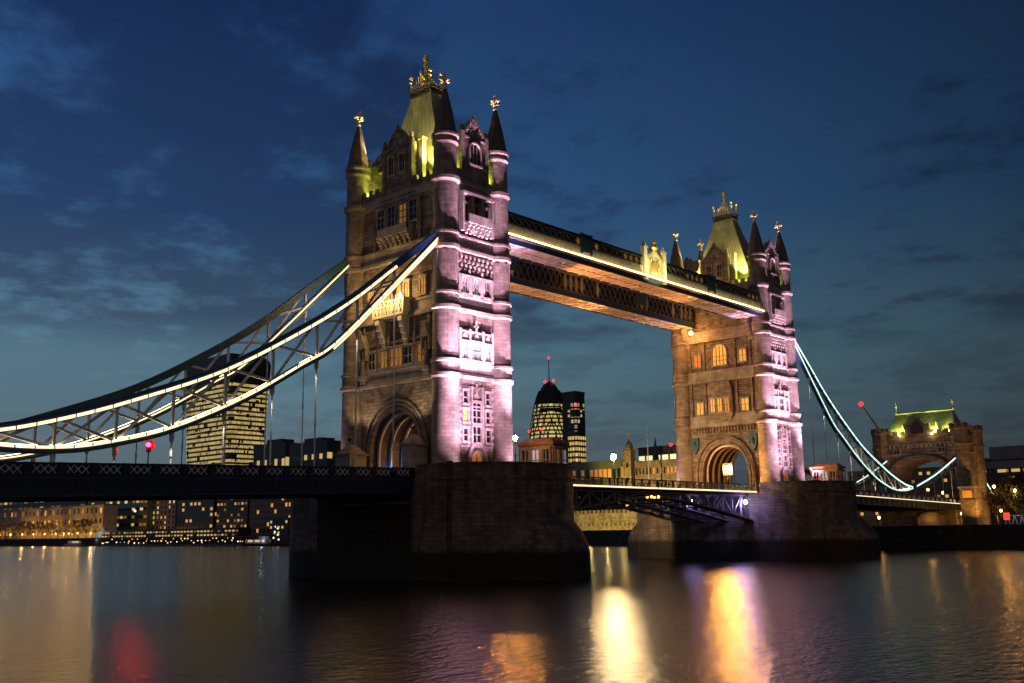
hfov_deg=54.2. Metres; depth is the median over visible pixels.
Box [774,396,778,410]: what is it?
window
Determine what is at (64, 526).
tree
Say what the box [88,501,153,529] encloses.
office block
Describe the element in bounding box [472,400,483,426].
window
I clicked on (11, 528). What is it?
tree
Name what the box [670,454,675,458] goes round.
window
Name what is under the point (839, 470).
window
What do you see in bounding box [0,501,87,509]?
office block
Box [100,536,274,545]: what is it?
pontoon
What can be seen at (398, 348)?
window
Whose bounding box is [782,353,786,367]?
window
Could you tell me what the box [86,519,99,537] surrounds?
tree
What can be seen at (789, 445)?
window
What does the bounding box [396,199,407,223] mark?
window
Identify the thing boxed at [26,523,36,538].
tree
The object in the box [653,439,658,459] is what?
spire
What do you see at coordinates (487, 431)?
window
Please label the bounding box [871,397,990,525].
gatehouse
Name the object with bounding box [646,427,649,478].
flagpole
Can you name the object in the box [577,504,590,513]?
tree
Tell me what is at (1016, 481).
tree
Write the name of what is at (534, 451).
window
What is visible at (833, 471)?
window
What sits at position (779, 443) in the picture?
window
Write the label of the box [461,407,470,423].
window
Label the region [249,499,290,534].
office block
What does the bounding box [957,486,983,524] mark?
stair tower
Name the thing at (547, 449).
window
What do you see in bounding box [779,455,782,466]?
window
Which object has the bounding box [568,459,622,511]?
office block
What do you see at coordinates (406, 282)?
window
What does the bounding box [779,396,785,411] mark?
window
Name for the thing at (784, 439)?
window
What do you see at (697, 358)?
window
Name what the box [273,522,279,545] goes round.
light mast
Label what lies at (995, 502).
street lamp
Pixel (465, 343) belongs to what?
window
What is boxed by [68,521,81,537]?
tree
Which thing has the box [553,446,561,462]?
window
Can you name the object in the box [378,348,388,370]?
window
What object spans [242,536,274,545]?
river boat
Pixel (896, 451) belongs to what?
window
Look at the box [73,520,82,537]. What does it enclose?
tree
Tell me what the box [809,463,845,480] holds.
control cabin
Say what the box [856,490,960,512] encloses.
approach span
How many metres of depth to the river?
62.07 m
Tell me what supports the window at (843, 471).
in the control cabin at (832, 471)
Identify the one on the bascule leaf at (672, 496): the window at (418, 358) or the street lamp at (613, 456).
the street lamp at (613, 456)
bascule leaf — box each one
[573,476,657,510]
[578,480,756,522]
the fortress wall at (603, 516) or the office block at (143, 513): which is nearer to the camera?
the fortress wall at (603, 516)
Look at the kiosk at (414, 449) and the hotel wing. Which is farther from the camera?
the hotel wing
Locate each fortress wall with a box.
[574,509,637,525]
[576,522,637,530]
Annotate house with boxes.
[0,504,118,538]
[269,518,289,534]
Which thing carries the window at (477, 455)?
in the bridge tower at (428, 171)
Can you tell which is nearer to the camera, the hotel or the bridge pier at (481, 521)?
the bridge pier at (481, 521)
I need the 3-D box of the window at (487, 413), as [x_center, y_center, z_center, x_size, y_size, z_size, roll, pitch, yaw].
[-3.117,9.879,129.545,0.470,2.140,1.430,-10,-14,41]
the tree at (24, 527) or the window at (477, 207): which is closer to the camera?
the window at (477, 207)
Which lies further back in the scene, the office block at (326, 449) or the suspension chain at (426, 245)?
the office block at (326, 449)
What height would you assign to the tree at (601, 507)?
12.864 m
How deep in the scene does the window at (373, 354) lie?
135.36 m
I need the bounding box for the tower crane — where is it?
[859,402,880,431]
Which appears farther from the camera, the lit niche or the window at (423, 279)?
the lit niche
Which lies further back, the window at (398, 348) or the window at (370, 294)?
the window at (370, 294)
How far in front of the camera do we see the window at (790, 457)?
188.98 m
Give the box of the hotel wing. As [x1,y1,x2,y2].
[847,467,952,525]
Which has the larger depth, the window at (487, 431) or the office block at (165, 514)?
the office block at (165, 514)
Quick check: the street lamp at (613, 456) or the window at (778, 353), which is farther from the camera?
the window at (778, 353)
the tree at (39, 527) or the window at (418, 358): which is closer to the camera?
the window at (418, 358)
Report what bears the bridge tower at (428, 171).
on the bridge pier at (481, 521)
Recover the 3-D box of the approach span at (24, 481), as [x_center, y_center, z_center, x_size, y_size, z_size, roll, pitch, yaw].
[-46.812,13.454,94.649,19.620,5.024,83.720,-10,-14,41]
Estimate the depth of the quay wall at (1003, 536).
240.84 m
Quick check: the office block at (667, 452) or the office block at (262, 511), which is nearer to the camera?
the office block at (667, 452)
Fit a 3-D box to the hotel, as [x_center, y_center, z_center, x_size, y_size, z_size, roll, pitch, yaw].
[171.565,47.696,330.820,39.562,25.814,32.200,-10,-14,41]
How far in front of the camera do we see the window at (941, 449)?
258.94 m
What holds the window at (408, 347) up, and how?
in the bridge tower at (428, 171)
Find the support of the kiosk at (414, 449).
on the bridge pier at (481, 521)
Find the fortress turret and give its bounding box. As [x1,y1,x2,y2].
[622,432,635,505]
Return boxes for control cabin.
[516,437,569,463]
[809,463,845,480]
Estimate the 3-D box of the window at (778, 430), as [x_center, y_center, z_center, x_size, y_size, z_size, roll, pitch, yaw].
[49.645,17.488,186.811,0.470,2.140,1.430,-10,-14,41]
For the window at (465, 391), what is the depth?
127.03 m
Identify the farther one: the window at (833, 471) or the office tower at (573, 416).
the office tower at (573, 416)
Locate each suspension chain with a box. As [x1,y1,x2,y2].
[0,231,437,466]
[0,259,348,465]
[733,460,886,490]
[795,341,955,496]
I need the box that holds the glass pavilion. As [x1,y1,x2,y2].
[101,527,251,537]
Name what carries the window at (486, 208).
in the bridge tower at (428, 171)
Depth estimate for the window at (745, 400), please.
188.75 m
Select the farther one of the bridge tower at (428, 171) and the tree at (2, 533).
the tree at (2, 533)
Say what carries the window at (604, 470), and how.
in the office block at (597, 469)
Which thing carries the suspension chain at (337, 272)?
hanging from the bridge tower at (428, 171)
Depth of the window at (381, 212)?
138.13 m
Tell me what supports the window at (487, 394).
in the bridge tower at (428, 171)
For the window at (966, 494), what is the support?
in the stair tower at (971, 500)
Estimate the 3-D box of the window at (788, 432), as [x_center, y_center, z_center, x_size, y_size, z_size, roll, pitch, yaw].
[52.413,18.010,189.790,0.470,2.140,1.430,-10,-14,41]
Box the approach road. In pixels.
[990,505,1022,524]
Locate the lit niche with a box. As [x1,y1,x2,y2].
[917,512,944,525]
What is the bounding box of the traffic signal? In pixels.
[146,440,154,463]
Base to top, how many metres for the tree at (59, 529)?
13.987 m
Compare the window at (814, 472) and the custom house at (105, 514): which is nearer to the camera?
the window at (814, 472)
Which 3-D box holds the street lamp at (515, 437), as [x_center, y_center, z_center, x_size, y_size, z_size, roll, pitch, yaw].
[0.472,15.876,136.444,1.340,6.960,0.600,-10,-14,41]
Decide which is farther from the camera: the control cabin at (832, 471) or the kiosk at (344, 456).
the control cabin at (832, 471)
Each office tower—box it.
[186,353,270,464]
[528,357,562,439]
[561,391,585,462]
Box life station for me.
[1003,513,1023,523]
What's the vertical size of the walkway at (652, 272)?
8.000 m
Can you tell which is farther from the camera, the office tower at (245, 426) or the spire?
the office tower at (245, 426)
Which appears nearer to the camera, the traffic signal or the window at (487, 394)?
the traffic signal
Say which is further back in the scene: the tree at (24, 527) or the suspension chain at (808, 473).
the tree at (24, 527)
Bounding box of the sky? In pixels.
[0,0,1023,483]
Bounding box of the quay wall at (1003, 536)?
[0,524,1023,548]
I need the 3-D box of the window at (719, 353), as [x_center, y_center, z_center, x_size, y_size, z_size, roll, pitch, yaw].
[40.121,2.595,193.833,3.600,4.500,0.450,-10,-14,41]
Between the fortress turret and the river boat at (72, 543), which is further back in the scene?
the river boat at (72, 543)
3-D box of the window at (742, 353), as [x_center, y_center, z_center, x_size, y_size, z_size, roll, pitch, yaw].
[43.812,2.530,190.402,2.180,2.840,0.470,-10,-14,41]
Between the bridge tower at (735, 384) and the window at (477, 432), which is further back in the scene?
the bridge tower at (735, 384)
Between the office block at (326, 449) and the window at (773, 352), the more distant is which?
the office block at (326, 449)
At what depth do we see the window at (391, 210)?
136.65 m
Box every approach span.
[0,461,415,502]
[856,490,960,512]
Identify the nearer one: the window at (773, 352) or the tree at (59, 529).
the window at (773, 352)
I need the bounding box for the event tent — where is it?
[95,526,110,537]
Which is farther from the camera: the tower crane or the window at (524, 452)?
the tower crane
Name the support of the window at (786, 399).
in the bridge tower at (735, 384)
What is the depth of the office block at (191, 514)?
685.40 m
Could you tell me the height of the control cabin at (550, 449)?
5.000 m
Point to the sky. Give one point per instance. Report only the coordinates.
(173, 174)
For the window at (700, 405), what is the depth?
195.22 m
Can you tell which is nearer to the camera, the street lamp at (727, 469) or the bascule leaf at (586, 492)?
the bascule leaf at (586, 492)
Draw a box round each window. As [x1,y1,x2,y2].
[285,457,288,465]
[327,452,331,457]
[365,350,377,372]
[367,288,374,302]
[375,207,385,232]
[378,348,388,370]
[382,283,390,304]
[385,203,396,227]
[387,344,402,368]
[390,281,402,302]
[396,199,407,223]
[401,343,412,365]
[403,278,411,296]
[407,195,417,222]
[414,340,427,363]
[418,273,427,296]
[460,426,470,442]
[461,273,469,295]
[461,339,469,361]
[461,388,470,404]
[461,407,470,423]
[465,200,470,220]
[471,340,482,363]
[472,276,480,297]
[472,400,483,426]
[472,422,483,444]
[472,450,483,461]
[475,204,480,215]
[483,279,491,300]
[484,343,492,364]
[484,391,492,407]
[484,409,492,426]
[484,428,492,444]
[485,207,489,218]
[518,447,529,461]
[528,447,539,461]
[540,446,551,462]
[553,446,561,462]
[561,447,568,463]
[603,469,606,476]
[639,456,644,460]
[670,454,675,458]
[692,353,702,368]
[694,401,705,416]
[711,343,728,367]
[736,347,747,362]
[739,396,750,411]
[771,350,775,365]
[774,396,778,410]
[777,352,781,366]
[777,429,780,440]
[778,442,781,453]
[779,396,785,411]
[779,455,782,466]
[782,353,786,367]
[782,437,787,455]
[783,453,787,465]
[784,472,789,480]
[785,398,789,412]
[787,431,791,441]
[788,443,791,454]
[789,456,792,467]
[811,470,820,479]
[819,470,828,479]
[828,469,836,479]
[838,469,842,480]
[842,470,845,480]
[892,444,900,455]
[936,441,945,452]
[962,490,971,497]
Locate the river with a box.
[0,545,1023,682]
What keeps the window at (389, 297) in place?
in the bridge tower at (428, 171)
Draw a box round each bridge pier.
[289,461,591,581]
[628,480,881,558]
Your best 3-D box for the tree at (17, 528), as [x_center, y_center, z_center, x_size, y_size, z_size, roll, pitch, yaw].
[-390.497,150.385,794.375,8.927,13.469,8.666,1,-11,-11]
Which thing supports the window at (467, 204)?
in the bridge tower at (428, 171)
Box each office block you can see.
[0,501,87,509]
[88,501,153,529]
[153,500,177,528]
[177,500,216,528]
[216,499,249,527]
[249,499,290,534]
[253,439,294,465]
[289,437,340,465]
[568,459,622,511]
[637,445,675,460]
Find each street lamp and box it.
[513,433,518,460]
[611,452,615,485]
[723,463,732,484]
[993,484,997,523]
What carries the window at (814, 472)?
in the control cabin at (832, 471)
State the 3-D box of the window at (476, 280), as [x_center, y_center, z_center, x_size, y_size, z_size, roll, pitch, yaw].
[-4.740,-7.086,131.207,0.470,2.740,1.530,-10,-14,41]
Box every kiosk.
[333,445,368,466]
[399,434,429,479]
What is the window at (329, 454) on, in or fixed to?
in the office block at (326, 449)
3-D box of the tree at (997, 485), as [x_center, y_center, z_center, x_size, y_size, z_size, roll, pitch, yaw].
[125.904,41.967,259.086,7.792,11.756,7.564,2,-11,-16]
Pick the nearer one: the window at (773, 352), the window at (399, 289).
the window at (399, 289)
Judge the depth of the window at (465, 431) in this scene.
126.20 m
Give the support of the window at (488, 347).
in the bridge tower at (428, 171)
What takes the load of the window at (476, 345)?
in the bridge tower at (428, 171)
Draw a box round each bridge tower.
[340,54,513,466]
[670,190,804,491]
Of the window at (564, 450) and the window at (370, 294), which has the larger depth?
the window at (370, 294)
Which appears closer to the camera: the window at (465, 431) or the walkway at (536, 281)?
the window at (465, 431)
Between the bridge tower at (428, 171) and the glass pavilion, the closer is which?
the bridge tower at (428, 171)
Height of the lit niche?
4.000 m
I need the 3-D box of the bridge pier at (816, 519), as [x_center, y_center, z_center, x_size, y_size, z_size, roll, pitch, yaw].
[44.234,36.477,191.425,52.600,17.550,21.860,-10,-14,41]
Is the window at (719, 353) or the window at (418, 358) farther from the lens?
the window at (719, 353)
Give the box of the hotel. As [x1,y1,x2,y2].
[985,445,1023,504]
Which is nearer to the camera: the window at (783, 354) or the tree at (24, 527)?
the window at (783, 354)
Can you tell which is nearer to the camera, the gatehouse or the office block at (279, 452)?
the gatehouse
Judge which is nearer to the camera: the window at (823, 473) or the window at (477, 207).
the window at (477, 207)
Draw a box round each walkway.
[508,211,764,320]
[509,257,694,330]
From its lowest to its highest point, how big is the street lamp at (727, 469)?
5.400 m
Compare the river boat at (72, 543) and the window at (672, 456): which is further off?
the river boat at (72, 543)
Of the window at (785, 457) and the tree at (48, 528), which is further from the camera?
the tree at (48, 528)
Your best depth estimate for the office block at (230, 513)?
637.74 m
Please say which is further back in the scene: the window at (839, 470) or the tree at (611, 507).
the tree at (611, 507)
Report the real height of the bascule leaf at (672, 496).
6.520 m
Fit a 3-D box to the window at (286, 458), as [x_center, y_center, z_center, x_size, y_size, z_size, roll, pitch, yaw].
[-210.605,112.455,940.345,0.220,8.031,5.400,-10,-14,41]
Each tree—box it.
[0,524,5,538]
[4,524,14,538]
[14,522,25,538]
[19,521,33,538]
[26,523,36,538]
[36,521,46,538]
[44,522,56,534]
[53,521,62,537]
[58,518,70,537]
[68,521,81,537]
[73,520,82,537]
[79,518,93,537]
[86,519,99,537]
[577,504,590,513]
[590,505,608,510]
[609,502,625,512]
[983,481,1014,523]
[989,481,1023,523]
[1001,472,1023,523]
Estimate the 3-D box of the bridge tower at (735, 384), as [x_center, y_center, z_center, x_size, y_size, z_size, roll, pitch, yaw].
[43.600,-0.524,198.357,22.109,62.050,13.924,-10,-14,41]
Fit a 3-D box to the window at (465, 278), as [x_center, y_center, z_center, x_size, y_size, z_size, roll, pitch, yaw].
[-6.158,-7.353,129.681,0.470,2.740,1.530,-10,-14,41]
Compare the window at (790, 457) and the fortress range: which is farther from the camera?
the fortress range
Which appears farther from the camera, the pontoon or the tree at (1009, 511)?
the pontoon
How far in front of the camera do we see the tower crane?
473.00 m
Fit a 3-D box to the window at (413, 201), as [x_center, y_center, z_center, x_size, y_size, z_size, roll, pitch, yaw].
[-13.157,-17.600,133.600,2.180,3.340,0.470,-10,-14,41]
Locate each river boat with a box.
[64,535,92,545]
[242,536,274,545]
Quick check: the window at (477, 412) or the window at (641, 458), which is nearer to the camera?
the window at (477, 412)
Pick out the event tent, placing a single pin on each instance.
(99, 532)
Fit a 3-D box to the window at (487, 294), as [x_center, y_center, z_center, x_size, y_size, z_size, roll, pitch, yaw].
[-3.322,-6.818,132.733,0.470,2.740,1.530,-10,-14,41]
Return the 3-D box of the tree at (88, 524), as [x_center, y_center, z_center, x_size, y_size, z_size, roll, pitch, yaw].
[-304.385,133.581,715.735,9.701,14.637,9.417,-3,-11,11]
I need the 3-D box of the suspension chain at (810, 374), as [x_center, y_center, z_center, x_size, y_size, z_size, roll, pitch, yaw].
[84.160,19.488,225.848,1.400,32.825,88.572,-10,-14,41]
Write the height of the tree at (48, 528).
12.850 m
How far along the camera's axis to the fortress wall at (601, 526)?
395.79 m
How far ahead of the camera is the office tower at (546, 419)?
896.78 m
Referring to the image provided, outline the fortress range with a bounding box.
[634,459,676,507]

